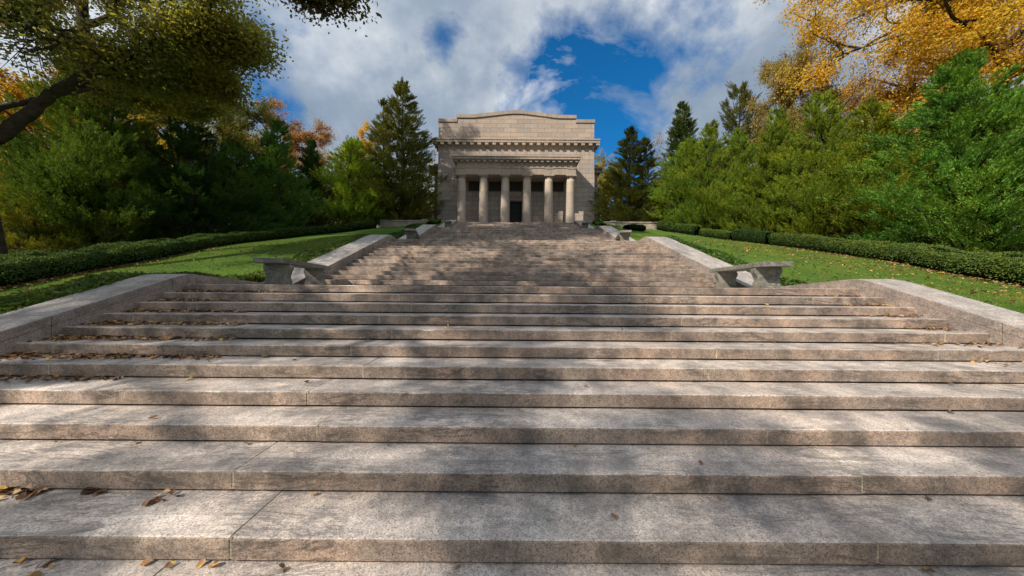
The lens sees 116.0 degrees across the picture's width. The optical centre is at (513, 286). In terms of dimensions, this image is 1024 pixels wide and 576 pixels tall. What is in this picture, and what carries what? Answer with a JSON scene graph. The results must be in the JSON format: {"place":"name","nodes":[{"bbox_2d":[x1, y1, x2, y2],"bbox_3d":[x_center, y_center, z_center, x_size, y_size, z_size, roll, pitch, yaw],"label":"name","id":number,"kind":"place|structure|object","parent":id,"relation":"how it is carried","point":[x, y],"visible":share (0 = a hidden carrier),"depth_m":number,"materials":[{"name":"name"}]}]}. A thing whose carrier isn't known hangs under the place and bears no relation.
{"place":"outdoors","nodes":[
{"label":"outdoors","id":0,"kind":"place"},
{"bbox_2d":[445,221,451,227],"bbox_3d":[-5.043,-4.492,24.593,0.508,0.520,2.750,0,0,-12],"label":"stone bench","id":1,"kind":"object","parent":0,"point":[448,223],"visible":0.45,"depth_m":23.55,"materials":[{"name":"grey stone"}]},
{"bbox_2d":[0,222,1023,313],"bbox_3d":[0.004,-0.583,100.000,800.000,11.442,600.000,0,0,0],"label":"lawn","id":2,"kind":"structure","parent":0,"point":[401,228],"depth_m":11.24,"materials":[{"name":"green plant"}]},
{"bbox_2d":[0,156,96,253],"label":"cedar tree","id":3,"kind":"object","parent":2,"relation":"on","point":[10,218],"visible":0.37,"depth_m":16.12,"materials":[{"name":"green plant"}]},
{"bbox_2d":[8,0,98,18],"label":"oak tree","id":4,"kind":"object","parent":2,"relation":"on","point":[55,3],"visible":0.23,"depth_m":13.77,"materials":[{"name":"green plant"}]},
{"bbox_2d":[0,58,175,249],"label":"autumn tree","id":5,"kind":"object","parent":2,"relation":"on","point":[12,87],"visible":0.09,"depth_m":18.40,"materials":[{"name":"orange plant"}]},
{"bbox_2d":[0,38,189,248],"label":"cedar tree","id":6,"kind":"object","parent":2,"relation":"on","point":[79,166],"visible":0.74,"depth_m":16.81,"materials":[{"name":"green plant"}]},
{"bbox_2d":[0,0,202,248],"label":"oak tree","id":7,"kind":"object","parent":2,"relation":"on","point":[81,13],"visible":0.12,"depth_m":17.97,"materials":[{"name":"green plant"}]},
{"bbox_2d":[36,56,217,190],"bbox_3d":[-31.223,-11.190,27.259,11.366,16.357,10.347,0,0,37],"label":"autumn tree","id":8,"kind":"object","parent":2,"relation":"on","point":[156,126],"visible":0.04,"depth_m":25.70,"materials":[{"name":"orange plant"}]},
{"bbox_2d":[0,274,263,354],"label":"stair wall","id":9,"kind":"structure","parent":2,"relation":"on","point":[48,319],"depth_m":4.75,"materials":[{"name":"stone"}]},
{"bbox_2d":[0,0,293,254],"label":"oak tree","id":10,"kind":"object","parent":2,"relation":"on","point":[192,54],"visible":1,"depth_m":9.77,"materials":[{"name":"green plant"}]},
{"bbox_2d":[118,129,200,241],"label":"cedar tree","id":11,"kind":"object","parent":2,"relation":"on","point":[155,139],"visible":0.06,"depth_m":21.82,"materials":[{"name":"green plant"}]},
{"bbox_2d":[0,233,370,314],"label":"ground cover","id":12,"kind":"object","parent":2,"relation":"on","point":[20,300],"visible":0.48,"depth_m":5.60,"materials":[{"name":"green plant"}]},
{"bbox_2d":[0,221,376,286],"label":"hedge","id":13,"kind":"object","parent":2,"relation":"on","point":[24,266],"visible":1,"depth_m":11.62,"materials":[{"name":"green plant"}]},
{"bbox_2d":[95,113,285,238],"bbox_3d":[-21.060,-7.443,21.704,8.032,9.910,9.598,0,0,33],"label":"cedar tree","id":14,"kind":"object","parent":2,"relation":"on","point":[188,144],"visible":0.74,"depth_m":20.27,"materials":[{"name":"green plant"}]},
{"bbox_2d":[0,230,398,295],"bbox_3d":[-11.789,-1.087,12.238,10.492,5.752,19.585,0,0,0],"label":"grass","id":15,"kind":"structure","parent":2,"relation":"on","point":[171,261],"depth_m":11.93,"materials":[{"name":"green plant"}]},
{"bbox_2d":[135,94,288,199],"bbox_3d":[-24.205,-11.321,25.647,9.793,16.218,8.915,0,0,-20],"label":"autumn tree","id":16,"kind":"object","parent":2,"relation":"on","point":[234,134],"visible":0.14,"depth_m":25.38,"materials":[{"name":"orange plant"}]},
{"bbox_2d":[175,134,286,232],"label":"cedar tree","id":17,"kind":"object","parent":2,"relation":"on","point":[240,180],"visible":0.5,"depth_m":23.22,"materials":[{"name":"green plant"}]},
{"bbox_2d":[238,117,328,229],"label":"cedar tree","id":18,"kind":"object","parent":2,"relation":"on","point":[275,153],"visible":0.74,"depth_m":25.83,"materials":[{"name":"green plant"}]},
{"bbox_2d":[246,94,340,219],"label":"autumn tree","id":19,"kind":"object","parent":2,"relation":"on","point":[298,137],"visible":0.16,"depth_m":37.61,"materials":[{"name":"orange plant"}]},
{"bbox_2d":[271,138,351,227],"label":"cedar tree","id":20,"kind":"object","parent":2,"relation":"on","point":[308,161],"visible":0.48,"depth_m":29.37,"materials":[{"name":"green plant"}]},
{"bbox_2d":[264,0,381,36],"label":"oak tree","id":21,"kind":"object","parent":2,"relation":"on","point":[330,6],"visible":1,"depth_m":5.39,"materials":[{"name":"green plant"}]},
{"bbox_2d":[260,235,395,284],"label":"stair wall","id":22,"kind":"structure","parent":2,"relation":"on","point":[338,258],"depth_m":11.17,"materials":[{"name":"stone"}]},
{"bbox_2d":[301,135,392,224],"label":"cedar tree","id":23,"kind":"object","parent":2,"relation":"on","point":[353,146],"visible":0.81,"depth_m":29.92,"materials":[{"name":"green plant"}]},
{"bbox_2d":[338,118,382,220],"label":"autumn tree","id":24,"kind":"object","parent":2,"relation":"on","point":[360,131],"visible":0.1,"depth_m":41.40,"materials":[{"name":"yellow plant"}]},
{"bbox_2d":[353,183,395,225],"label":"cedar tree","id":25,"kind":"object","parent":2,"relation":"on","point":[374,217],"visible":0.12,"depth_m":32.51,"materials":[{"name":"green plant"}]},
{"bbox_2d":[347,76,452,220],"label":"cedar tree","id":26,"kind":"object","parent":2,"relation":"on","point":[403,177],"visible":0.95,"depth_m":32.81,"materials":[{"name":"green plant"}]},
{"bbox_2d":[385,224,422,238],"bbox_3d":[-7.292,-3.341,20.008,1.740,2.399,7.153,0,0,0],"label":"ground cover","id":27,"kind":"object","parent":2,"relation":"on","point":[398,235],"visible":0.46,"depth_m":20.01,"materials":[{"name":"green plant"}]},
{"bbox_2d":[380,219,445,226],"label":"terrace wall","id":28,"kind":"structure","parent":2,"relation":"on","point":[390,223],"depth_m":31.70,"materials":[{"name":"stone"}]},
{"bbox_2d":[399,224,437,238],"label":"stair wall","id":29,"kind":"structure","parent":2,"relation":"on","point":[423,230],"depth_m":21.02,"materials":[{"name":"stone"}]},
{"bbox_2d":[423,148,436,219],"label":"bare tree","id":30,"kind":"object","parent":2,"relation":"on","point":[434,151],"visible":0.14,"depth_m":49.85,"materials":[{"name":"brown plant"}]},
{"bbox_2d":[426,218,440,224],"bbox_3d":[-7.528,-6.051,30.154,0.984,1.060,1.813,0,0,8],"label":"bush","id":31,"kind":"object","parent":2,"relation":"on","point":[436,221],"visible":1,"depth_m":29.97,"materials":[{"name":"green plant"}]},
{"bbox_2d":[438,220,457,226],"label":"stair wall","id":32,"kind":"structure","parent":2,"relation":"on","point":[453,223],"depth_m":29.80,"materials":[{"name":"stone"}]},
{"bbox_2d":[0,65,1023,231],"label":"distant woods","id":33,"kind":"object","parent":2,"relation":"on","point":[602,158],"depth_m":48.01,"materials":[{"name":"green plant"}]},
{"bbox_2d":[574,221,594,228],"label":"stair wall","id":34,"kind":"structure","parent":2,"relation":"on","point":[579,223],"depth_m":29.37,"materials":[{"name":"stone"}]},
{"bbox_2d":[592,220,605,225],"bbox_3d":[8.035,-5.910,30.153,0.922,1.002,1.784,0,0,-8],"label":"bush","id":35,"kind":"object","parent":2,"relation":"on","point":[596,222],"visible":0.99,"depth_m":30.02,"materials":[{"name":"green plant"}]},
{"bbox_2d":[595,147,616,217],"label":"bare tree","id":36,"kind":"object","parent":2,"relation":"on","point":[604,160],"visible":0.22,"depth_m":52.04,"materials":[{"name":"brown plant"}]},
{"bbox_2d":[596,162,622,221],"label":"autumn tree","id":37,"kind":"object","parent":2,"relation":"on","point":[601,176],"visible":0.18,"depth_m":45.56,"materials":[{"name":"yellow plant"}]},
{"bbox_2d":[595,226,635,240],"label":"stair wall","id":38,"kind":"structure","parent":2,"relation":"on","point":[611,232],"depth_m":21.14,"materials":[{"name":"stone"}]},
{"bbox_2d":[588,221,656,228],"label":"terrace wall","id":39,"kind":"structure","parent":2,"relation":"on","point":[650,225],"depth_m":31.70,"materials":[{"name":"stone"}]},
{"bbox_2d":[587,125,663,221],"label":"cedar tree","id":40,"kind":"object","parent":2,"relation":"on","point":[634,195],"visible":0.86,"depth_m":33.94,"materials":[{"name":"green plant"}]},
{"bbox_2d":[623,223,645,230],"bbox_3d":[8.577,-4.177,22.746,1.432,0.500,0.968,0,0,-13],"label":"bush","id":41,"kind":"object","parent":2,"relation":"on","point":[639,227],"visible":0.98,"depth_m":22.43,"materials":[{"name":"green plant"}]},
{"bbox_2d":[635,129,666,218],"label":"bare tree","id":42,"kind":"object","parent":2,"relation":"on","point":[657,156],"visible":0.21,"depth_m":47.44,"materials":[{"name":"brown plant"}]},
{"bbox_2d":[646,101,704,221],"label":"cedar tree","id":43,"kind":"object","parent":2,"relation":"on","point":[680,130],"visible":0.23,"depth_m":33.45,"materials":[{"name":"green plant"}]},
{"bbox_2d":[656,220,702,235],"bbox_3d":[14.945,-5.266,29.006,1.403,2.182,4.667,0,0,-16],"label":"hedge","id":44,"kind":"object","parent":2,"relation":"on","point":[691,229],"visible":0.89,"depth_m":28.31,"materials":[{"name":"green plant"}]},
{"bbox_2d":[645,135,724,224],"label":"cedar tree","id":45,"kind":"object","parent":2,"relation":"on","point":[671,183],"visible":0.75,"depth_m":29.85,"materials":[{"name":"green plant"}]},
{"bbox_2d":[639,237,752,287],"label":"stair wall","id":46,"kind":"structure","parent":2,"relation":"on","point":[701,262],"depth_m":11.06,"materials":[{"name":"stone"}]},
{"bbox_2d":[671,118,746,229],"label":"cedar tree","id":47,"kind":"object","parent":2,"relation":"on","point":[710,148],"visible":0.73,"depth_m":28.05,"materials":[{"name":"green plant"}]},
{"bbox_2d":[698,228,731,239],"bbox_3d":[15.974,-4.054,25.094,1.104,1.472,2.972,0,0,-14],"label":"hedge","id":48,"kind":"object","parent":2,"relation":"on","point":[718,233],"visible":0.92,"depth_m":24.75,"materials":[{"name":"green plant"}]},
{"bbox_2d":[692,127,777,231],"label":"cedar tree","id":49,"kind":"object","parent":2,"relation":"on","point":[745,153],"visible":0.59,"depth_m":26.72,"materials":[{"name":"green plant"}]},
{"bbox_2d":[664,235,811,285],"bbox_3d":[7.502,-1.118,10.896,1.377,2.468,8.756,0,0,0],"label":"ground cover","id":50,"kind":"object","parent":2,"relation":"on","point":[726,257],"visible":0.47,"depth_m":11.22,"materials":[{"name":"green plant"}]},
{"bbox_2d":[714,80,766,184],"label":"cedar tree","id":51,"kind":"object","parent":2,"relation":"on","point":[731,123],"visible":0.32,"depth_m":33.70,"materials":[{"name":"green plant"}]},
{"bbox_2d":[732,228,771,243],"bbox_3d":[16.727,-3.418,22.324,1.383,1.520,2.514,0,0,-15],"label":"hedge","id":52,"kind":"object","parent":2,"relation":"on","point":[756,236],"visible":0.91,"depth_m":22.01,"materials":[{"name":"green plant"}]},
{"bbox_2d":[712,106,833,232],"bbox_3d":[21.370,-9.005,26.004,7.720,11.064,8.988,0,0,-41],"label":"cedar tree","id":53,"kind":"object","parent":2,"relation":"on","point":[778,130],"visible":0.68,"depth_m":24.94,"materials":[{"name":"green plant"}]},
{"bbox_2d":[740,8,845,203],"bbox_3d":[25.832,-14.055,29.344,8.031,21.450,7.312,0,0,-28],"label":"autumn tree","id":54,"kind":"object","parent":2,"relation":"on","point":[794,113],"visible":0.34,"depth_m":28.57,"materials":[{"name":"yellow plant"}]},
{"bbox_2d":[763,88,889,238],"bbox_3d":[22.113,-8.566,22.843,8.427,11.701,10.070,0,0,41],"label":"cedar tree","id":55,"kind":"object","parent":2,"relation":"on","point":[818,125],"visible":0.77,"depth_m":22.41,"materials":[{"name":"green plant"}]},
{"bbox_2d":[797,60,882,161],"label":"bare tree","id":56,"kind":"object","parent":2,"relation":"on","point":[865,90],"visible":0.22,"depth_m":26.17,"materials":[{"name":"brown plant"}]},
{"bbox_2d":[776,95,993,241],"bbox_3d":[24.038,-7.429,21.925,9.575,10.627,11.149,0,0,24],"label":"cedar tree","id":57,"kind":"object","parent":2,"relation":"on","point":[881,125],"visible":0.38,"depth_m":20.83,"materials":[{"name":"green plant"}]},
{"bbox_2d":[749,0,1023,234],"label":"autumn tree","id":58,"kind":"object","parent":2,"relation":"on","point":[972,24],"visible":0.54,"depth_m":23.08,"materials":[{"name":"yellow plant"}]},
{"bbox_2d":[769,232,1023,286],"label":"hedge","id":59,"kind":"object","parent":2,"relation":"on","point":[1005,267],"visible":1,"depth_m":12.71,"materials":[{"name":"green plant"}]},
{"bbox_2d":[781,279,1023,347],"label":"stair wall","id":60,"kind":"structure","parent":2,"relation":"on","point":[1004,326],"depth_m":4.96,"materials":[{"name":"stone"}]},
{"bbox_2d":[815,46,1023,252],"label":"cedar tree","id":61,"kind":"object","parent":2,"relation":"on","point":[954,115],"visible":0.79,"depth_m":16.98,"materials":[{"name":"green plant"}]},
{"bbox_2d":[860,128,992,243],"bbox_3d":[25.199,-5.483,19.706,5.718,7.741,6.307,0,0,45],"label":"cedar tree","id":62,"kind":"object","parent":2,"relation":"on","point":[933,137],"visible":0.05,"depth_m":18.50,"materials":[{"name":"green plant"}]},
{"bbox_2d":[875,83,1023,252],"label":"cedar tree","id":63,"kind":"object","parent":2,"relation":"on","point":[982,229],"visible":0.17,"depth_m":16.75,"materials":[{"name":"green plant"}]},
{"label":"terrace paving","id":64,"kind":"structure","parent":2,"relation":"on","visible":0},
{"bbox_2d":[430,110,602,222],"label":"memorial building","id":65,"kind":"structure","parent":64,"relation":"on","point":[516,166],"depth_m":35.50,"materials":[{"name":"stone"}]},
{"bbox_2d":[510,202,521,221],"bbox_3d":[0.238,-7.862,35.942,1.300,3.138,0.115,0,0,0],"label":"door","id":66,"kind":"structure","parent":65,"relation":"in","point":[515,207],"depth_m":35.88,"materials":[{"name":"black metal"}]},
{"bbox_2d":[0,0,1023,226],"label":"sky","id":67,"kind":"structure","parent":0,"point":[618,65],"materials":[{"name":"blue"}]},
{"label":"forecourt","id":68,"kind":"structure","parent":0,"visible":0},
{"bbox_2d":[0,222,1023,575],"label":"staircase","id":69,"kind":"structure","parent":68,"relation":"on","point":[826,434],"depth_m":2.74,"materials":[{"name":"stone"}]},
{"bbox_2d":[253,258,330,284],"bbox_3d":[-5.074,-0.292,7.573,0.508,0.520,2.750,0,0,-12],"label":"stone bench","id":70,"kind":"object","parent":69,"relation":"on","point":[278,271],"visible":0.99,"depth_m":6.59,"materials":[{"name":"grey stone"}]},
{"bbox_2d":[404,228,419,238],"bbox_3d":[-5.059,-2.392,16.088,0.508,0.520,2.750,0,0,-12],"label":"stone bench","id":71,"kind":"object","parent":69,"relation":"on","point":[411,233],"visible":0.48,"depth_m":15.05,"materials":[{"name":"grey stone"}]},
{"bbox_2d":[0,267,1023,575],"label":"leaf litter","id":72,"kind":"object","parent":69,"relation":"on","point":[18,491],"visible":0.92,"depth_m":3.94,"materials":[{"name":"brown plant"}]},
{"bbox_2d":[581,222,588,227],"bbox_3d":[5.468,-4.415,24.593,0.508,0.520,2.750,0,0,12],"label":"stone bench","id":73,"kind":"object","parent":69,"relation":"on","point":[584,225],"visible":0.34,"depth_m":23.55,"materials":[{"name":"grey stone"}]},
{"bbox_2d":[614,230,631,240],"bbox_3d":[5.453,-2.315,16.088,0.508,0.520,2.750,0,0,12],"label":"stone bench","id":74,"kind":"object","parent":69,"relation":"on","point":[623,235],"visible":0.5,"depth_m":15.06,"materials":[{"name":"grey stone"}]},
{"bbox_2d":[709,261,792,287],"bbox_3d":[5.438,-0.215,7.573,0.508,0.520,2.750,0,0,12],"label":"stone bench","id":75,"kind":"object","parent":69,"relation":"on","point":[766,274],"visible":0.98,"depth_m":6.60,"materials":[{"name":"grey stone"}]}
]}

